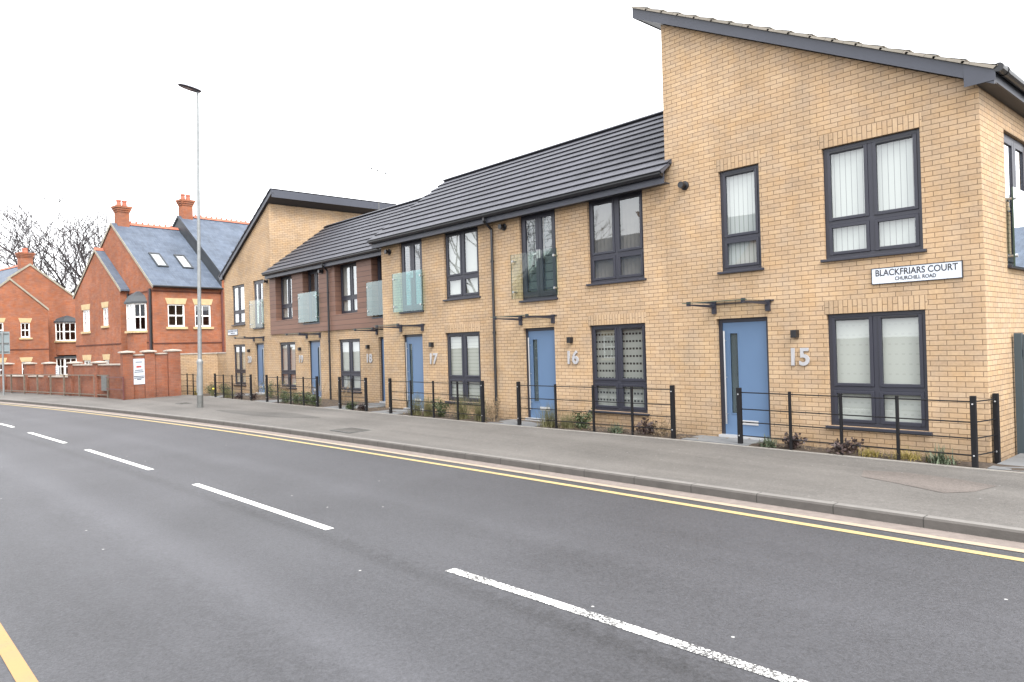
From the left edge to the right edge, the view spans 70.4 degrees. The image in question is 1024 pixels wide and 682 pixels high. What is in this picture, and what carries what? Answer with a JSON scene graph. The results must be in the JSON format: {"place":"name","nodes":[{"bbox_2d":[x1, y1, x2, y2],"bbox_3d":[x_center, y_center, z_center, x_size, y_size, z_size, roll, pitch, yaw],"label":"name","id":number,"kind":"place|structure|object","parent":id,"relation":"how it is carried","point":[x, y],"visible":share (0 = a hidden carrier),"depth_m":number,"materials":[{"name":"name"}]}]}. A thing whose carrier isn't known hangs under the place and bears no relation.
{"place":"outdoors","nodes":[
{"label":"outdoors","id":0,"kind":"place"},
{"bbox_2d":[218,188,395,394],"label":"terraced house","id":1,"kind":"structure","parent":0,"point":[282,224],"depth_m":31.38,"materials":[{"name":"brick"}]},
{"bbox_2d":[231,284,245,325],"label":"window","id":2,"kind":"structure","parent":1,"relation":"in","point":[238,291],"depth_m":32.72,"materials":[{"name":"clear glass"}]},
{"bbox_2d":[233,344,246,385],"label":"window","id":3,"kind":"structure","parent":1,"relation":"in","point":[240,369],"depth_m":32.75,"materials":[{"name":"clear glass"}]},
{"bbox_2d":[253,280,264,328],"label":"balcony door","id":4,"kind":"structure","parent":1,"relation":"in","point":[259,282],"depth_m":31.06,"materials":[{"name":"clear glass"}]},
{"bbox_2d":[256,343,264,393],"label":"door","id":5,"kind":"structure","parent":1,"relation":"in","point":[260,351],"depth_m":31.16,"materials":[{"name":"blue paint"}]},
{"bbox_2d":[261,207,387,398],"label":"terraced house","id":6,"kind":"structure","parent":0,"point":[298,303],"depth_m":28.23,"materials":[{"name":"brick"}]},
{"bbox_2d":[281,275,292,319],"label":"window","id":7,"kind":"structure","parent":6,"relation":"in","point":[286,282],"depth_m":29.54,"materials":[{"name":"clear glass"}]},
{"bbox_2d":[280,342,296,388],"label":"window","id":8,"kind":"structure","parent":6,"relation":"in","point":[288,358],"depth_m":29.07,"materials":[{"name":"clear glass"}]},
{"bbox_2d":[303,269,319,324],"bbox_3d":[-7.468,-1.678,27.408,0.320,2.086,1.350,-1,0,-42],"label":"balcony door","id":9,"kind":"structure","parent":6,"relation":"in","point":[311,320],"depth_m":27.53,"materials":[{"name":"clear glass"}]},
{"bbox_2d":[310,340,321,396],"bbox_3d":[-7.377,1.050,27.319,0.175,2.165,0.980,-1,0,-42],"label":"door","id":10,"kind":"structure","parent":6,"relation":"in","point":[315,358],"depth_m":27.42,"materials":[{"name":"blue paint"}]},
{"bbox_2d":[365,164,389,206],"bbox_3d":[-5.476,-5.634,29.708,0.966,3.200,0.440,-2,0,28],"label":"tv aerial","id":11,"kind":"object","parent":6,"relation":"attached to","point":[371,168],"visible":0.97,"depth_m":29.68,"materials":[{"name":"silver metal"}]},
{"bbox_2d":[323,403,385,409],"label":"path","id":12,"kind":"structure","parent":0,"point":[369,406],"depth_m":22.52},
{"bbox_2d":[319,197,423,402],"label":"terraced house","id":13,"kind":"structure","parent":0,"point":[353,263],"depth_m":25.24,"materials":[{"name":"brick"}]},
{"bbox_2d":[340,262,356,313],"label":"window","id":14,"kind":"structure","parent":13,"relation":"in","point":[348,277],"depth_m":25.78,"materials":[{"name":"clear glass"}]},
{"bbox_2d":[340,338,361,392],"bbox_3d":[-5.636,0.858,25.352,0.192,1.860,1.580,-1,0,-42],"label":"window","id":15,"kind":"structure","parent":13,"relation":"in","point":[348,347],"depth_m":25.38,"materials":[{"name":"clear glass"}]},
{"bbox_2d":[372,256,382,318],"bbox_3d":[-4.104,-1.793,23.664,0.320,2.086,1.360,-1,0,-42],"label":"balcony door","id":16,"kind":"structure","parent":13,"relation":"in","point":[378,258],"depth_m":24.11,"materials":[{"name":"clear glass"}]},
{"bbox_2d":[379,337,384,402],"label":"door","id":17,"kind":"structure","parent":13,"relation":"in","point":[382,338],"depth_m":23.88,"materials":[{"name":"blue paint"}]},
{"bbox_2d":[372,409,422,413],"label":"path","id":18,"kind":"structure","parent":0,"point":[397,411],"depth_m":20.34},
{"bbox_2d":[367,142,561,417],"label":"terraced house","id":19,"kind":"structure","parent":0,"point":[434,246],"depth_m":19.78,"materials":[{"name":"brick"}]},
{"bbox_2d":[399,239,423,313],"bbox_3d":[-2.842,-1.844,20.631,0.185,2.086,1.180,-1,0,-42],"label":"balcony door","id":20,"kind":"structure","parent":19,"relation":"in","point":[414,306],"depth_m":20.65,"materials":[{"name":"clear glass"}]},
{"bbox_2d":[403,334,423,409],"bbox_3d":[-2.767,0.885,20.661,0.175,2.165,1.010,-1,0,-42],"label":"door","id":21,"kind":"structure","parent":19,"relation":"in","point":[413,342],"depth_m":20.72,"materials":[{"name":"blue paint"}]},
{"bbox_2d":[443,227,480,300],"bbox_3d":[-1.298,-1.992,18.923,0.192,1.825,1.550,-1,0,-42],"label":"window","id":22,"kind":"structure","parent":19,"relation":"in","point":[461,267],"depth_m":18.94,"materials":[{"name":"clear glass"}]},
{"bbox_2d":[445,331,480,404],"bbox_3d":[-1.247,0.701,18.940,0.192,1.860,1.550,-1,0,-42],"label":"window","id":23,"kind":"structure","parent":19,"relation":"in","point":[463,370],"depth_m":18.96,"materials":[{"name":"clear glass"}]},
{"bbox_2d":[0,403,1023,681],"bbox_3d":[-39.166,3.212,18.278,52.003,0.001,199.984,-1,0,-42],"label":"road","id":24,"kind":"structure","parent":0,"point":[166,569],"depth_m":6.19,"materials":[{"name":"asphalt"}]},
{"bbox_2d":[0,623,37,681],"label":"road marking","id":25,"kind":"object","parent":24,"relation":"on","point":[16,664],"visible":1,"depth_m":4.78,"materials":[{"name":"yellow paint"}]},
{"bbox_2d":[0,248,76,375],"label":"brick house","id":26,"kind":"structure","parent":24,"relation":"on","point":[37,315],"depth_m":53.95,"materials":[{"name":"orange brick"}]},
{"bbox_2d":[18,318,32,338],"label":"window","id":27,"kind":"structure","parent":26,"relation":"in","point":[22,320],"depth_m":52.86,"materials":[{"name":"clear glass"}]},
{"bbox_2d":[19,357,32,373],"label":"window","id":28,"kind":"structure","parent":26,"relation":"in","point":[23,359],"depth_m":52.76,"materials":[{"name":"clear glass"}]},
{"bbox_2d":[54,316,75,342],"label":"bay window","id":29,"kind":"structure","parent":26,"relation":"in","point":[65,319],"depth_m":55.77,"materials":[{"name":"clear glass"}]},
{"bbox_2d":[55,355,76,375],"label":"bay window","id":30,"kind":"structure","parent":26,"relation":"in","point":[70,357],"depth_m":55.74,"materials":[{"name":"clear glass"}]},
{"bbox_2d":[28,432,66,442],"bbox_3d":[-11.666,2.410,18.153,0.108,0.001,3.708,-1,0,-44],"label":"road marking","id":31,"kind":"object","parent":24,"relation":"on","point":[47,437],"visible":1,"depth_m":18.09,"materials":[{"name":"white paint"}]},
{"bbox_2d":[0,178,169,294],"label":"bare tree","id":32,"kind":"object","parent":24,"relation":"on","point":[83,253],"visible":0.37,"depth_m":69.98,"materials":[{"name":"grey plant"}]},
{"bbox_2d":[0,349,181,399],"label":"garden wall","id":33,"kind":"structure","parent":24,"relation":"on","point":[162,374],"depth_m":31.68,"materials":[{"name":"red brick"}]},
{"bbox_2d":[133,359,144,383],"bbox_3d":[-15.824,1.294,30.770,0.540,1.080,0.019,-1,0,-42],"label":"sign board","id":34,"kind":"object","parent":33,"relation":"attached to","point":[139,370],"visible":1,"depth_m":30.77,"materials":[{"name":"plastic"}]},
{"bbox_2d":[86,449,152,469],"bbox_3d":[-7.680,2.276,14.047,0.108,0.001,4.146,-1,0,-44],"label":"road marking","id":35,"kind":"object","parent":24,"relation":"on","point":[122,460],"visible":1,"depth_m":13.77,"materials":[{"name":"white paint"}]},
{"bbox_2d":[73,200,224,363],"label":"brick house","id":36,"kind":"structure","parent":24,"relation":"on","point":[136,290],"depth_m":41.03,"materials":[{"name":"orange brick"}]},
{"bbox_2d":[81,304,90,333],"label":"window","id":37,"kind":"structure","parent":36,"relation":"in","point":[86,313],"depth_m":43.34,"materials":[{"name":"clear glass"}]},
{"bbox_2d":[82,355,90,363],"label":"window","id":38,"kind":"structure","parent":36,"relation":"in","point":[87,358],"depth_m":43.31,"materials":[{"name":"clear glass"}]},
{"bbox_2d":[101,301,108,327],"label":"window","id":39,"kind":"structure","parent":36,"relation":"in","point":[104,304],"depth_m":41.49,"materials":[{"name":"white plastic"}]},
{"bbox_2d":[124,291,147,332],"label":"bay window","id":40,"kind":"structure","parent":36,"relation":"in","point":[137,298],"depth_m":39.03,"materials":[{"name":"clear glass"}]},
{"bbox_2d":[165,298,187,328],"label":"window","id":41,"kind":"structure","parent":36,"relation":"in","point":[175,302],"depth_m":39.56,"materials":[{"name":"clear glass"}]},
{"bbox_2d":[192,299,213,328],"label":"window","id":42,"kind":"structure","parent":36,"relation":"in","point":[204,302],"depth_m":40.75,"materials":[{"name":"white glass"}]},
{"bbox_2d":[180,352,226,394],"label":"garden wall","id":43,"kind":"structure","parent":24,"relation":"on","point":[214,362],"depth_m":34.12,"materials":[{"name":"brick"}]},
{"bbox_2d":[172,194,249,351],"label":"brick house","id":44,"kind":"structure","parent":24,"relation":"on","point":[220,238],"depth_m":44.62,"materials":[{"name":"tile"}]},
{"bbox_2d":[192,483,332,529],"bbox_3d":[-3.422,2.131,9.546,0.109,0.001,4.133,-1,0,-43],"label":"road marking","id":45,"kind":"object","parent":24,"relation":"on","point":[301,519],"visible":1,"depth_m":9.19,"materials":[{"name":"white paint"}]},
{"bbox_2d":[0,399,1023,542],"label":"kerb","id":46,"kind":"structure","parent":24,"relation":"on","point":[954,526],"depth_m":9.54,"materials":[{"name":"concrete"}]},
{"bbox_2d":[3,399,1023,530],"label":"kerb top","id":47,"kind":"structure","parent":46,"relation":"on","point":[914,514],"depth_m":9.53,"materials":[{"name":"concrete"}]},
{"bbox_2d":[0,402,1023,552],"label":"drain channel","id":48,"kind":"object","parent":24,"relation":"on","point":[986,540],"visible":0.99,"depth_m":9.28,"materials":[{"name":"concrete"}]},
{"bbox_2d":[4,404,1023,561],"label":"road marking","id":49,"kind":"object","parent":24,"relation":"on","point":[868,534],"visible":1,"depth_m":8.73,"materials":[{"name":"yellow paint"}]},
{"bbox_2d":[7,403,1023,552],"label":"road marking","id":50,"kind":"object","parent":24,"relation":"on","point":[880,528],"visible":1,"depth_m":9.05,"materials":[{"name":"yellow paint"}]},
{"bbox_2d":[446,568,807,681],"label":"road marking","id":51,"kind":"object","parent":24,"relation":"on","point":[757,669],"visible":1,"depth_m":4.96,"materials":[{"name":"white paint"}]},
{"bbox_2d":[0,391,1023,527],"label":"pavement","id":52,"kind":"structure","parent":0,"point":[837,479],"depth_m":11.44,"materials":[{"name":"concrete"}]},
{"bbox_2d":[0,331,9,394],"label":"road sign","id":53,"kind":"object","parent":52,"relation":"on","point":[4,342],"visible":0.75,"depth_m":37.10,"materials":[{"name":"metal"}]},
{"bbox_2d":[0,374,108,397],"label":"guard rail","id":54,"kind":"object","parent":52,"relation":"on","point":[104,382],"visible":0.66,"depth_m":34.59,"materials":[{"name":"metal"}]},
{"bbox_2d":[106,377,124,399],"bbox_3d":[-16.881,2.045,30.835,1.975,1.060,0.050,-2,0,42],"label":"hand rail","id":55,"kind":"object","parent":52,"relation":"on","point":[118,389],"visible":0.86,"depth_m":30.19,"materials":[{"name":"metal"}]},
{"bbox_2d":[181,373,196,394],"bbox_3d":[-15.086,1.947,31.633,3.756,1.060,1.046,-2,0,7],"label":"railing fence","id":56,"kind":"object","parent":52,"relation":"on","point":[187,374],"visible":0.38,"depth_m":31.57,"materials":[{"name":"black metal"}]},
{"bbox_2d":[178,83,202,407],"bbox_3d":[-10.931,-3.161,24.675,0.780,11.078,0.330,0,0,-42],"label":"street lamp","id":57,"kind":"object","parent":52,"relation":"on","point":[199,375],"visible":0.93,"depth_m":24.81,"materials":[{"name":"metal"}]},
{"bbox_2d":[218,410,319,417],"bbox_3d":[-7.535,2.164,21.648,6.040,0.020,0.850,-2,0,38],"label":"tarmac patch","id":58,"kind":"object","parent":52,"relation":"on","point":[277,414],"visible":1,"depth_m":21.26,"materials":[{"name":"asphalt"}]},
{"bbox_2d":[331,427,369,432],"bbox_3d":[-3.693,2.044,16.654,0.600,0.018,0.900,-1,0,-42],"label":"inspection cover","id":59,"kind":"object","parent":52,"relation":"on","point":[350,430],"visible":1,"depth_m":16.57,"materials":[{"name":"metal"}]},
{"bbox_2d":[191,395,1023,473],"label":"edging","id":60,"kind":"object","parent":52,"relation":"on","point":[682,440],"visible":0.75,"depth_m":12.59,"materials":[{"name":"concrete"}]},
{"bbox_2d":[862,470,994,492],"bbox_3d":[5.157,1.756,9.195,0.851,0.013,1.579,-2,0,-22],"label":"tarmac patch","id":61,"kind":"object","parent":52,"relation":"on","point":[941,484],"visible":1,"depth_m":9.04,"materials":[{"name":"asphalt"}]},
{"bbox_2d":[0,0,1023,293],"label":"sky","id":62,"kind":"structure","parent":0,"point":[305,96],"materials":[{"name":"white"}]},
{"bbox_2d":[487,419,541,426],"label":"path","id":63,"kind":"structure","parent":0,"point":[524,423],"depth_m":16.50,"materials":[{"name":"concrete"}]},
{"bbox_2d":[480,110,671,432],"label":"terraced house","id":64,"kind":"structure","parent":0,"point":[579,264],"depth_m":15.82,"materials":[{"name":"brick"}]},
{"bbox_2d":[519,209,557,302],"bbox_3d":[0.634,-1.963,16.799,0.235,2.086,1.250,-1,0,-42],"label":"balcony door","id":65,"kind":"structure","parent":64,"relation":"in","point":[534,222],"depth_m":16.81,"materials":[{"name":"clear glass"}]},
{"bbox_2d":[525,327,555,420],"bbox_3d":[0.687,0.767,16.816,0.175,2.165,1.030,-1,0,-42],"label":"door","id":66,"kind":"structure","parent":64,"relation":"in","point":[541,369],"depth_m":16.88,"materials":[{"name":"blue paint"}]},
{"bbox_2d":[586,190,646,285],"bbox_3d":[2.179,-2.110,15.092,0.244,1.825,1.580,-1,0,-42],"label":"window","id":67,"kind":"structure","parent":64,"relation":"in","point":[615,222],"depth_m":15.11,"materials":[{"name":"clear glass"}]},
{"bbox_2d":[589,323,649,415],"bbox_3d":[2.221,0.582,15.080,0.192,1.860,1.590,-1,0,-42],"label":"window","id":68,"kind":"structure","parent":64,"relation":"in","point":[618,350],"depth_m":15.09,"materials":[{"name":"clear glass"}]},
{"bbox_2d":[193,392,1023,471],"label":"soil","id":69,"kind":"structure","parent":0,"point":[983,465],"depth_m":14.20,"materials":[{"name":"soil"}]},
{"bbox_2d":[221,388,235,397],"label":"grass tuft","id":70,"kind":"object","parent":69,"relation":"on","point":[229,391],"visible":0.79,"depth_m":29.07,"materials":[{"name":"green plant"}]},
{"bbox_2d":[214,373,252,400],"bbox_3d":[-10.886,1.809,28.217,0.076,1.060,3.668,-1,0,-42],"label":"railing fence","id":71,"kind":"object","parent":69,"relation":"on","point":[223,382],"visible":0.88,"depth_m":28.21,"materials":[{"name":"black metal"}]},
{"bbox_2d":[246,377,263,395],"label":"dry stems","id":72,"kind":"object","parent":69,"relation":"on","point":[258,386],"visible":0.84,"depth_m":28.99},
{"bbox_2d":[260,379,286,397],"bbox_3d":[-9.197,1.832,28.012,0.917,0.751,1.044,-1,0,-42],"label":"shrub","id":73,"kind":"object","parent":69,"relation":"on","point":[270,389],"visible":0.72,"depth_m":27.97,"materials":[{"name":"green plant"}]},
{"bbox_2d":[276,389,289,402],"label":"shrub","id":74,"kind":"object","parent":69,"relation":"on","point":[285,397],"visible":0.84,"depth_m":25.11,"materials":[{"name":"green plant"}]},
{"bbox_2d":[265,375,318,406],"bbox_3d":[-7.463,1.692,24.438,0.076,1.060,3.868,-1,0,-42],"label":"railing fence","id":75,"kind":"object","parent":69,"relation":"on","point":[303,393],"visible":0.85,"depth_m":24.41,"materials":[{"name":"black metal"}]},
{"bbox_2d":[289,391,301,403],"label":"shrub","id":76,"kind":"object","parent":69,"relation":"on","point":[295,398],"visible":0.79,"depth_m":24.61,"materials":[{"name":"green plant"}]},
{"bbox_2d":[300,391,312,404],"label":"shrub","id":77,"kind":"object","parent":69,"relation":"on","point":[306,396],"visible":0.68,"depth_m":23.99,"materials":[{"name":"green plant"}]},
{"bbox_2d":[307,394,321,405],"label":"shrub","id":78,"kind":"object","parent":69,"relation":"on","point":[313,397],"visible":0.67,"depth_m":23.42,"materials":[{"name":"green plant"}]},
{"bbox_2d":[338,377,367,411],"bbox_3d":[-4.706,1.598,21.392,0.082,1.060,1.588,-1,0,-42],"label":"railing fence","id":79,"kind":"object","parent":69,"relation":"on","point":[365,397],"visible":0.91,"depth_m":21.39,"materials":[{"name":"black metal"}]},
{"bbox_2d":[402,390,429,415],"bbox_3d":[-2.568,1.632,19.314,0.942,0.678,0.876,-2,0,-6],"label":"grass tuft","id":80,"kind":"object","parent":69,"relation":"on","point":[417,408],"visible":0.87,"depth_m":19.23,"materials":[{"name":"green plant"}]},
{"bbox_2d":[418,395,435,416],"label":"grass tuft","id":81,"kind":"object","parent":69,"relation":"on","point":[428,413],"visible":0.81,"depth_m":18.84,"materials":[{"name":"green plant"}]},
{"bbox_2d":[388,378,484,422],"bbox_3d":[-2.011,1.506,18.417,0.076,1.060,4.018,-1,0,-42],"label":"railing fence","id":82,"kind":"object","parent":69,"relation":"on","point":[482,405],"visible":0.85,"depth_m":18.33,"materials":[{"name":"black metal"}]},
{"bbox_2d":[429,396,451,416],"bbox_3d":[-1.847,1.681,18.420,0.448,0.550,0.780,-1,0,-42],"label":"shrub","id":83,"kind":"object","parent":69,"relation":"on","point":[439,406],"visible":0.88,"depth_m":18.37,"materials":[{"name":"green plant"}]},
{"bbox_2d":[444,392,477,419],"bbox_3d":[-1.241,1.573,17.811,1.007,0.704,0.904,-2,0,-16],"label":"grass tuft","id":84,"kind":"object","parent":69,"relation":"on","point":[461,411],"visible":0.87,"depth_m":17.75,"materials":[{"name":"green plant"}]},
{"bbox_2d":[468,396,491,420],"bbox_3d":[-0.808,1.573,17.424,0.851,0.677,0.921,-1,0,-42],"label":"grass tuft","id":85,"kind":"object","parent":69,"relation":"on","point":[477,411],"visible":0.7,"depth_m":17.31,"materials":[{"name":"green plant"}]},
{"bbox_2d":[485,398,500,420],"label":"dry stems","id":86,"kind":"object","parent":69,"relation":"on","point":[494,409],"visible":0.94,"depth_m":17.18,"materials":[{"name":"plant"}]},
{"bbox_2d":[532,405,558,427],"bbox_3d":[0.774,1.573,15.634,0.884,0.568,0.765,-2,0,32],"label":"grass tuft","id":87,"kind":"object","parent":69,"relation":"on","point":[550,424],"visible":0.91,"depth_m":15.59,"materials":[{"name":"green plant"}]},
{"bbox_2d":[554,411,578,428],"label":"grass tuft","id":88,"kind":"object","parent":69,"relation":"on","point":[567,425],"visible":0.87,"depth_m":15.30,"materials":[{"name":"green plant"}]},
{"bbox_2d":[572,408,592,428],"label":"shrub","id":89,"kind":"object","parent":69,"relation":"on","point":[580,418],"visible":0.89,"depth_m":15.03,"materials":[{"name":"green plant"}]},
{"bbox_2d":[516,382,675,438],"bbox_3d":[1.544,1.385,14.669,0.078,1.061,4.054,-1,0,-44],"label":"railing fence","id":90,"kind":"object","parent":69,"relation":"on","point":[672,416],"visible":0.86,"depth_m":14.45,"materials":[{"name":"black metal"}]},
{"bbox_2d":[607,422,623,432],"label":"strap leaf plant","id":91,"kind":"object","parent":69,"relation":"on","point":[616,429],"visible":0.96,"depth_m":14.32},
{"bbox_2d":[634,417,658,434],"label":"purple plant","id":92,"kind":"object","parent":69,"relation":"on","point":[645,430],"visible":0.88,"depth_m":13.82,"materials":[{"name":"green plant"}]},
{"bbox_2d":[653,418,679,436],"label":"dry stems","id":93,"kind":"object","parent":69,"relation":"on","point":[663,431],"visible":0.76,"depth_m":13.59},
{"bbox_2d":[757,435,780,446],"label":"strap leaf plant","id":94,"kind":"object","parent":69,"relation":"on","point":[767,442],"visible":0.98,"depth_m":12.03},
{"bbox_2d":[782,432,807,448],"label":"purple plant","id":95,"kind":"object","parent":69,"relation":"on","point":[796,444],"visible":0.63,"depth_m":11.76,"materials":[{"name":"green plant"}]},
{"bbox_2d":[820,437,868,454],"bbox_3d":[5.148,1.615,11.181,0.531,0.260,0.640,-2,0,-29],"label":"purple plant","id":96,"kind":"object","parent":69,"relation":"on","point":[847,448],"visible":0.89,"depth_m":11.11,"materials":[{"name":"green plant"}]},
{"bbox_2d":[736,387,1000,467],"bbox_3d":[5.159,1.295,11.005,3.707,1.095,0.627,-2,0,37],"label":"railing fence","id":97,"kind":"object","parent":69,"relation":"on","point":[973,422],"visible":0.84,"depth_m":10.51,"materials":[{"name":"black metal"}]},
{"bbox_2d":[855,446,885,456],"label":"golden grass","id":98,"kind":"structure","parent":69,"relation":"on","point":[868,453],"depth_m":10.90,"materials":[{"name":"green plant"}]},
{"bbox_2d":[885,445,927,461],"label":"golden grass","id":99,"kind":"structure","parent":69,"relation":"on","point":[902,456],"depth_m":10.55,"materials":[{"name":"yellow plant"}]},
{"bbox_2d":[924,443,965,464],"bbox_3d":[6.055,1.589,10.236,0.438,0.271,0.571,-1,0,-42],"label":"strap leaf plant","id":100,"kind":"object","parent":69,"relation":"on","point":[939,458],"visible":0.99,"depth_m":10.22,"materials":[{"name":"plant"}]},
{"bbox_2d":[682,435,762,445],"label":"path","id":101,"kind":"structure","parent":0,"point":[723,440],"depth_m":12.76,"materials":[{"name":"concrete"}]},
{"bbox_2d":[631,6,1023,462],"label":"terraced house","id":102,"kind":"structure","parent":0,"point":[813,180],"depth_m":11.70,"materials":[{"name":"brick"}]},
{"bbox_2d":[717,164,763,274],"bbox_3d":[4.077,-2.159,12.940,0.192,1.871,0.900,-1,0,-42],"label":"window","id":103,"kind":"structure","parent":102,"relation":"in","point":[739,188],"depth_m":13.02,"materials":[{"name":"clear glass"}]},
{"bbox_2d":[719,317,770,439],"bbox_3d":[4.155,0.661,12.956,0.175,2.160,1.010,-1,0,-42],"label":"door","id":104,"kind":"structure","parent":102,"relation":"in","point":[743,343],"depth_m":12.97,"materials":[{"name":"blue paint"}]},
{"bbox_2d":[820,128,926,262],"bbox_3d":[5.577,-2.217,11.270,0.192,1.845,1.570,-1,0,-42],"label":"window","id":105,"kind":"structure","parent":102,"relation":"in","point":[873,194],"depth_m":11.26,"materials":[{"name":"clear glass"}]},
{"bbox_2d":[825,310,932,434],"bbox_3d":[5.655,0.472,11.257,0.192,1.845,1.570,-1,0,-42],"label":"window","id":106,"kind":"structure","parent":102,"relation":"in","point":[872,354],"depth_m":11.25,"materials":[{"name":"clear glass"}]},
{"bbox_2d":[871,260,962,284],"bbox_3d":[5.986,-1.008,10.766,0.024,0.252,1.252,-1,0,-42],"label":"street sign","id":107,"kind":"object","parent":102,"relation":"attached to","point":[924,272],"visible":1,"depth_m":10.73,"materials":[{"name":"metal"}]},
{"bbox_2d":[1004,133,1023,270],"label":"window","id":108,"kind":"structure","parent":102,"relation":"in","point":[1013,149],"depth_m":11.32,"materials":[{"name":"glass"}]},
{"bbox_2d":[1013,333,1023,454],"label":"side gate","id":109,"kind":"structure","parent":102,"relation":"attached to","point":[1019,361],"depth_m":10.86,"materials":[{"name":"metal"}]},
{"bbox_2d":[988,453,1023,471],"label":"path","id":110,"kind":"structure","parent":0,"point":[1017,460],"depth_m":10.03,"materials":[{"name":"concrete"}]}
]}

